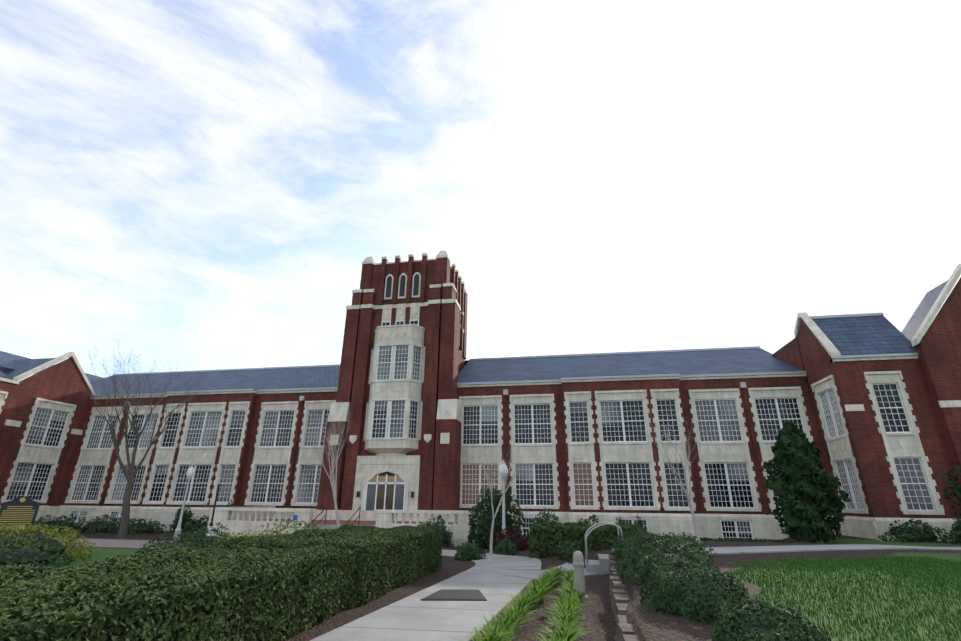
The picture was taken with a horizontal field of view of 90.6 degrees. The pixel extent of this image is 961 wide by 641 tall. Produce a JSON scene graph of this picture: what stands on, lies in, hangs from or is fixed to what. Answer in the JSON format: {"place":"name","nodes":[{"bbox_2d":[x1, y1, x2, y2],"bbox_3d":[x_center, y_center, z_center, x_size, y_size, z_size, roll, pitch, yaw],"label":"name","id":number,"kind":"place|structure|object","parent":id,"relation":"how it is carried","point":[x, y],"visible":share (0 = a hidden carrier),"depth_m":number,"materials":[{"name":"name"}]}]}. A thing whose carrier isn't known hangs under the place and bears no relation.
{"place":"outdoors","nodes":[
{"label":"outdoors","id":0,"kind":"place"},
{"bbox_2d":[0,0,960,380],"label":"sky","id":1,"kind":"structure","parent":0,"point":[214,182],"materials":[{"name":"white"}]},
{"bbox_2d":[1,521,960,640],"bbox_3d":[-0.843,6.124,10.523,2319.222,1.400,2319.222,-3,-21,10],"label":"ground","id":2,"kind":"structure","parent":0,"point":[646,623],"depth_m":8.19,"materials":[{"name":"green plant"}]},
{"bbox_2d":[0,496,39,533],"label":"historical marker","id":3,"kind":"object","parent":2,"relation":"on","point":[21,510],"visible":0.88,"depth_m":18.16,"materials":[{"name":"paint"}]},
{"bbox_2d":[0,534,64,556],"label":"golden bush","id":4,"kind":"object","parent":2,"relation":"on","point":[24,536],"visible":0.31,"depth_m":14.79,"materials":[{"name":"green"}]},
{"bbox_2d":[0,538,75,568],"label":"dark shrub","id":5,"kind":"object","parent":2,"relation":"on","point":[59,560],"depth_m":13.04,"materials":[{"name":"green plant"}]},
{"bbox_2d":[0,522,97,561],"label":"golden bush","id":6,"kind":"object","parent":2,"relation":"on","point":[67,537],"visible":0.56,"depth_m":14.95,"materials":[{"name":"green plant"}]},
{"bbox_2d":[25,513,80,532],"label":"shrub","id":7,"kind":"object","parent":2,"relation":"on","point":[73,518],"depth_m":32.33,"materials":[{"name":"green plant"}]},
{"bbox_2d":[66,514,120,533],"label":"shrub","id":8,"kind":"object","parent":2,"relation":"on","point":[80,523],"depth_m":31.43,"materials":[{"name":"green plant"}]},
{"bbox_2d":[111,518,166,534],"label":"shrub","id":9,"kind":"object","parent":2,"relation":"on","point":[157,528],"depth_m":31.07,"materials":[{"name":"green plant"}]},
{"bbox_2d":[75,333,203,539],"bbox_3d":[-20.376,6.529,27.541,6.347,11.576,7.356,5,-21,-13],"label":"bare tree","id":10,"kind":"object","parent":2,"relation":"on","point":[130,474],"visible":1,"depth_m":27.41,"materials":[{"name":"brown plant"}]},
{"bbox_2d":[136,536,221,554],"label":"dark shrub","id":11,"kind":"object","parent":2,"relation":"on","point":[163,544],"depth_m":13.49,"materials":[{"name":"green plant"}]},
{"bbox_2d":[169,505,191,533],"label":"shrub","id":12,"kind":"object","parent":2,"relation":"on","point":[186,517],"depth_m":31.79,"materials":[{"name":"green plant"}]},
{"bbox_2d":[0,542,363,640],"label":"holly hedge","id":13,"kind":"object","parent":2,"relation":"on","point":[301,568],"depth_m":5.23,"materials":[{"name":"green plant"}]},
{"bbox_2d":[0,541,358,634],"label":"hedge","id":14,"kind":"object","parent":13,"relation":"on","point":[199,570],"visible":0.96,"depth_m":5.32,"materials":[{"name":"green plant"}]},
{"bbox_2d":[174,464,194,539],"bbox_3d":[-17.145,10.454,27.522,0.420,4.170,0.420,-3,-21,10],"label":"lamp post","id":15,"kind":"object","parent":2,"relation":"on","point":[189,474],"visible":0.94,"depth_m":27.49,"materials":[{"name":"metal"}]},
{"bbox_2d":[181,521,195,530],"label":"shrub","id":16,"kind":"object","parent":2,"relation":"on","point":[182,527],"visible":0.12,"depth_m":30.91,"materials":[{"name":"green plant"}]},
{"bbox_2d":[150,522,238,550],"bbox_3d":[-9.930,7.810,16.852,3.582,1.198,2.860,-3,-21,10],"label":"dark shrub","id":17,"kind":"object","parent":2,"relation":"on","point":[197,533],"depth_m":16.61,"materials":[{"name":"green plant"}]},
{"bbox_2d":[181,515,208,535],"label":"shrub","id":18,"kind":"object","parent":2,"relation":"on","point":[185,529],"depth_m":29.95,"materials":[{"name":"green plant"}]},
{"bbox_2d":[207,484,219,535],"bbox_3d":[-10.815,7.928,19.190,0.120,2.500,0.120,-12,-24,31],"label":"pole","id":19,"kind":"object","parent":2,"relation":"on","point":[211,524],"visible":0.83,"depth_m":19.24,"materials":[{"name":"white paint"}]},
{"bbox_2d":[223,500,242,506],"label":"shrub","id":20,"kind":"object","parent":2,"relation":"on","point":[232,505],"visible":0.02,"depth_m":30.53,"materials":[{"name":"green plant"}]},
{"bbox_2d":[209,520,331,547],"bbox_3d":[-6.248,7.392,15.926,5.935,1.294,2.961,-3,-21,10],"label":"golden bush","id":21,"kind":"object","parent":2,"relation":"on","point":[314,525],"visible":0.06,"depth_m":16.24,"materials":[{"name":"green plant"}]},
{"bbox_2d":[303,398,350,528],"bbox_3d":[-6.526,6.183,19.603,2.256,6.262,2.267,-3,-21,10],"label":"sapling","id":22,"kind":"object","parent":2,"relation":"on","point":[334,483],"visible":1,"depth_m":19.69,"materials":[{"name":"grey plant"}]},
{"bbox_2d":[222,525,441,606],"bbox_3d":[-3.000,5.580,11.182,3.018,1.172,5.729,-3,-21,10],"label":"holly hedge","id":23,"kind":"object","parent":2,"relation":"on","point":[417,566],"depth_m":10.08,"materials":[{"name":"green plant"}]},
{"bbox_2d":[229,524,439,546],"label":"shrubs","id":24,"kind":"object","parent":23,"relation":"on","point":[336,537],"visible":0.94,"depth_m":10.77,"materials":[{"name":"green plant"}]},
{"bbox_2d":[418,515,454,546],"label":"terrace shrub","id":25,"kind":"object","parent":2,"relation":"on","point":[448,543],"visible":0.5,"depth_m":22.75,"materials":[{"name":"green plant"}]},
{"bbox_2d":[441,531,446,546],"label":"terrace shrub","id":26,"kind":"object","parent":2,"relation":"on","point":[445,541],"visible":0.04,"depth_m":22.62,"materials":[{"name":"green plant"}]},
{"bbox_2d":[453,541,486,560],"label":"shrub","id":27,"kind":"object","parent":2,"relation":"on","point":[479,554],"depth_m":15.87,"materials":[{"name":"green plant"}]},
{"bbox_2d":[0,250,960,546],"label":"school building","id":28,"kind":"structure","parent":2,"relation":"on","point":[870,404],"depth_m":31.71,"materials":[{"name":"brick"}]},
{"bbox_2d":[467,487,526,548],"bbox_3d":[0.664,9.430,22.534,3.001,3.020,2.888,-3,-21,10],"label":"shrub","id":29,"kind":"object","parent":2,"relation":"on","point":[483,510],"depth_m":22.10,"materials":[{"name":"green plant"}]},
{"bbox_2d":[475,444,526,555],"bbox_3d":[0.812,6.518,17.481,2.119,4.247,1.548,5,-21,-13],"label":"sapling","id":30,"kind":"object","parent":2,"relation":"on","point":[492,525],"depth_m":17.77,"materials":[{"name":"grey plant"}]},
{"bbox_2d":[499,459,507,532],"bbox_3d":[1.049,8.269,21.513,0.420,3.870,0.420,-3,-21,10],"label":"lamp post","id":31,"kind":"object","parent":2,"relation":"on","point":[502,473],"visible":0.5,"depth_m":21.77,"materials":[{"name":"metal"}]},
{"bbox_2d":[493,537,519,554],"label":"shrub","id":32,"kind":"object","parent":2,"relation":"on","point":[514,550],"depth_m":18.12,"materials":[{"name":"green plant"}]},
{"bbox_2d":[488,525,529,550],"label":"red shrub","id":33,"kind":"object","parent":2,"relation":"on","point":[496,540],"depth_m":20.18,"materials":[{"name":"red plant"}]},
{"bbox_2d":[57,538,960,640],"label":"walkway","id":34,"kind":"structure","parent":2,"relation":"on","point":[493,579],"depth_m":8.65,"materials":[{"name":"concrete"}]},
{"bbox_2d":[421,589,486,600],"bbox_3d":[-0.511,5.321,9.224,1.210,0.038,1.131,1,-21,-2],"label":"door mat","id":35,"kind":"object","parent":34,"relation":"on","point":[457,595],"depth_m":9.04,"materials":[{"name":"rubber"}]},
{"bbox_2d":[455,565,567,640],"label":"liriope row","id":36,"kind":"object","parent":2,"relation":"on","point":[509,623],"visible":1,"depth_m":7.33,"materials":[{"name":"green plant"}]},
{"bbox_2d":[526,507,558,546],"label":"terrace shrub","id":37,"kind":"object","parent":2,"relation":"on","point":[548,516],"visible":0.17,"depth_m":22.79,"materials":[{"name":"green plant"}]},
{"bbox_2d":[532,569,592,640],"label":"liriope row","id":38,"kind":"object","parent":2,"relation":"on","point":[564,624],"visible":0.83,"depth_m":7.04,"materials":[{"name":"green plant"}]},
{"bbox_2d":[556,540,585,559],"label":"shrub","id":39,"kind":"object","parent":2,"relation":"on","point":[568,546],"depth_m":14.18,"materials":[{"name":"green plant"}]},
{"bbox_2d":[572,551,588,602],"bbox_3d":[1.879,4.872,9.048,0.292,0.880,0.300,-3,-21,10],"label":"bollard light","id":40,"kind":"object","parent":2,"relation":"on","point":[579,576],"visible":0.85,"depth_m":8.99,"materials":[{"name":"concrete"}]},
{"bbox_2d":[529,522,646,558],"bbox_3d":[3.612,7.445,16.010,3.924,1.190,2.059,-3,-21,10],"label":"laurel hedge","id":41,"kind":"object","parent":2,"relation":"on","point":[550,530],"depth_m":15.37,"materials":[{"name":"green plant"}]},
{"bbox_2d":[532,521,644,530],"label":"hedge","id":42,"kind":"object","parent":41,"relation":"on","point":[571,524],"visible":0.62,"depth_m":16.20,"materials":[{"name":"green plant"}]},
{"bbox_2d":[576,514,600,524],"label":"terrace shrub","id":43,"kind":"object","parent":2,"relation":"on","point":[592,517],"visible":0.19,"depth_m":23.44,"materials":[{"name":"green plant"}]},
{"bbox_2d":[584,521,622,574],"bbox_3d":[3.919,6.418,13.117,2.040,1.554,1.200,-3,-21,10],"label":"garden steps rail","id":44,"kind":"object","parent":2,"relation":"on","point":[600,565],"visible":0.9,"depth_m":12.79,"materials":[{"name":"concrete"}]},
{"bbox_2d":[608,552,639,640],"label":"stone border","id":45,"kind":"object","parent":2,"relation":"on","point":[619,601],"visible":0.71,"depth_m":7.40,"materials":[{"name":"beige stone"}]},
{"bbox_2d":[609,529,656,558],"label":"shrub","id":46,"kind":"object","parent":2,"relation":"on","point":[616,550],"visible":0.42,"depth_m":12.29,"materials":[{"name":"green plant"}]},
{"bbox_2d":[636,513,642,526],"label":"shrub","id":47,"kind":"object","parent":2,"relation":"on","point":[637,523],"visible":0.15,"depth_m":28.07,"materials":[{"name":"green plant"}]},
{"bbox_2d":[639,554,693,580],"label":"shrub","id":48,"kind":"object","parent":2,"relation":"on","point":[667,557],"visible":0.12,"depth_m":8.32,"materials":[{"name":"green plant"}]},
{"bbox_2d":[614,537,719,586],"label":"low shrubs","id":49,"kind":"object","parent":2,"relation":"on","point":[634,568],"visible":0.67,"depth_m":8.31,"materials":[{"name":"green plant"}]},
{"bbox_2d":[619,530,715,563],"bbox_3d":[4.202,5.176,10.787,2.094,0.780,2.804,-3,-21,10],"label":"shrub","id":50,"kind":"object","parent":2,"relation":"on","point":[652,537],"depth_m":10.70,"materials":[{"name":"green plant"}]},
{"bbox_2d":[645,414,707,542],"bbox_3d":[7.201,5.670,17.350,2.384,4.660,1.765,10,-22,-23],"label":"sapling","id":51,"kind":"object","parent":2,"relation":"on","point":[688,496],"visible":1,"depth_m":17.38,"materials":[{"name":"grey plant"}]},
{"bbox_2d":[639,563,749,624],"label":"low shrubs","id":52,"kind":"object","parent":2,"relation":"on","point":[665,578],"visible":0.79,"depth_m":6.06,"materials":[{"name":"green plant"}]},
{"bbox_2d":[663,579,726,616],"bbox_3d":[2.868,3.667,6.374,0.816,0.340,1.099,-3,-21,10],"label":"shrub","id":53,"kind":"object","parent":2,"relation":"on","point":[679,589],"visible":0.1,"depth_m":6.08,"materials":[{"name":"green plant"}]},
{"bbox_2d":[686,537,781,542],"bbox_3d":[12.348,11.655,24.618,5.742,0.902,1.670,-3,-21,10],"label":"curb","id":54,"kind":"object","parent":2,"relation":"on","point":[747,539],"visible":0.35,"depth_m":24.12,"materials":[{"name":"grey concrete"}]},
{"bbox_2d":[729,617,795,640],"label":"shrub","id":55,"kind":"object","parent":2,"relation":"on","point":[763,626],"visible":0.33,"depth_m":4.48,"materials":[{"name":"green plant"}]},
{"bbox_2d":[709,597,831,640],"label":"low shrubs","id":56,"kind":"object","parent":2,"relation":"on","point":[729,615],"visible":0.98,"depth_m":4.46,"materials":[{"name":"green plant"}]},
{"bbox_2d":[762,421,850,543],"bbox_3d":[15.749,7.958,23.481,3.555,5.975,3.488,-3,-21,10],"label":"magnolia","id":57,"kind":"object","parent":2,"relation":"on","point":[793,444],"depth_m":22.57,"materials":[{"name":"green plant"}]},
{"bbox_2d":[878,518,950,542],"bbox_3d":[20.237,9.823,22.090,2.614,1.148,2.188,-3,-21,10],"label":"shrub","id":58,"kind":"object","parent":2,"relation":"on","point":[892,531],"depth_m":21.75,"materials":[{"name":"green plant"}]},
{"bbox_2d":[942,461,960,544],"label":"dark shrub","id":59,"kind":"object","parent":2,"relation":"on","point":[953,485],"visible":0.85,"depth_m":20.38,"materials":[{"name":"green plant"}]},
{"bbox_2d":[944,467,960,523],"bbox_3d":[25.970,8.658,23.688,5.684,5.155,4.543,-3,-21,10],"label":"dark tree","id":60,"kind":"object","parent":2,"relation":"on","point":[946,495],"visible":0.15,"depth_m":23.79,"materials":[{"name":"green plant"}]},
{"bbox_2d":[946,518,960,542],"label":"shrub","id":61,"kind":"object","parent":2,"relation":"on","point":[951,535],"depth_m":21.50,"materials":[{"name":"green plant"}]},
{"bbox_2d":[723,555,960,640],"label":"lawn","id":62,"kind":"structure","parent":0,"point":[896,583],"depth_m":7.65,"materials":[{"name":"green plant"}]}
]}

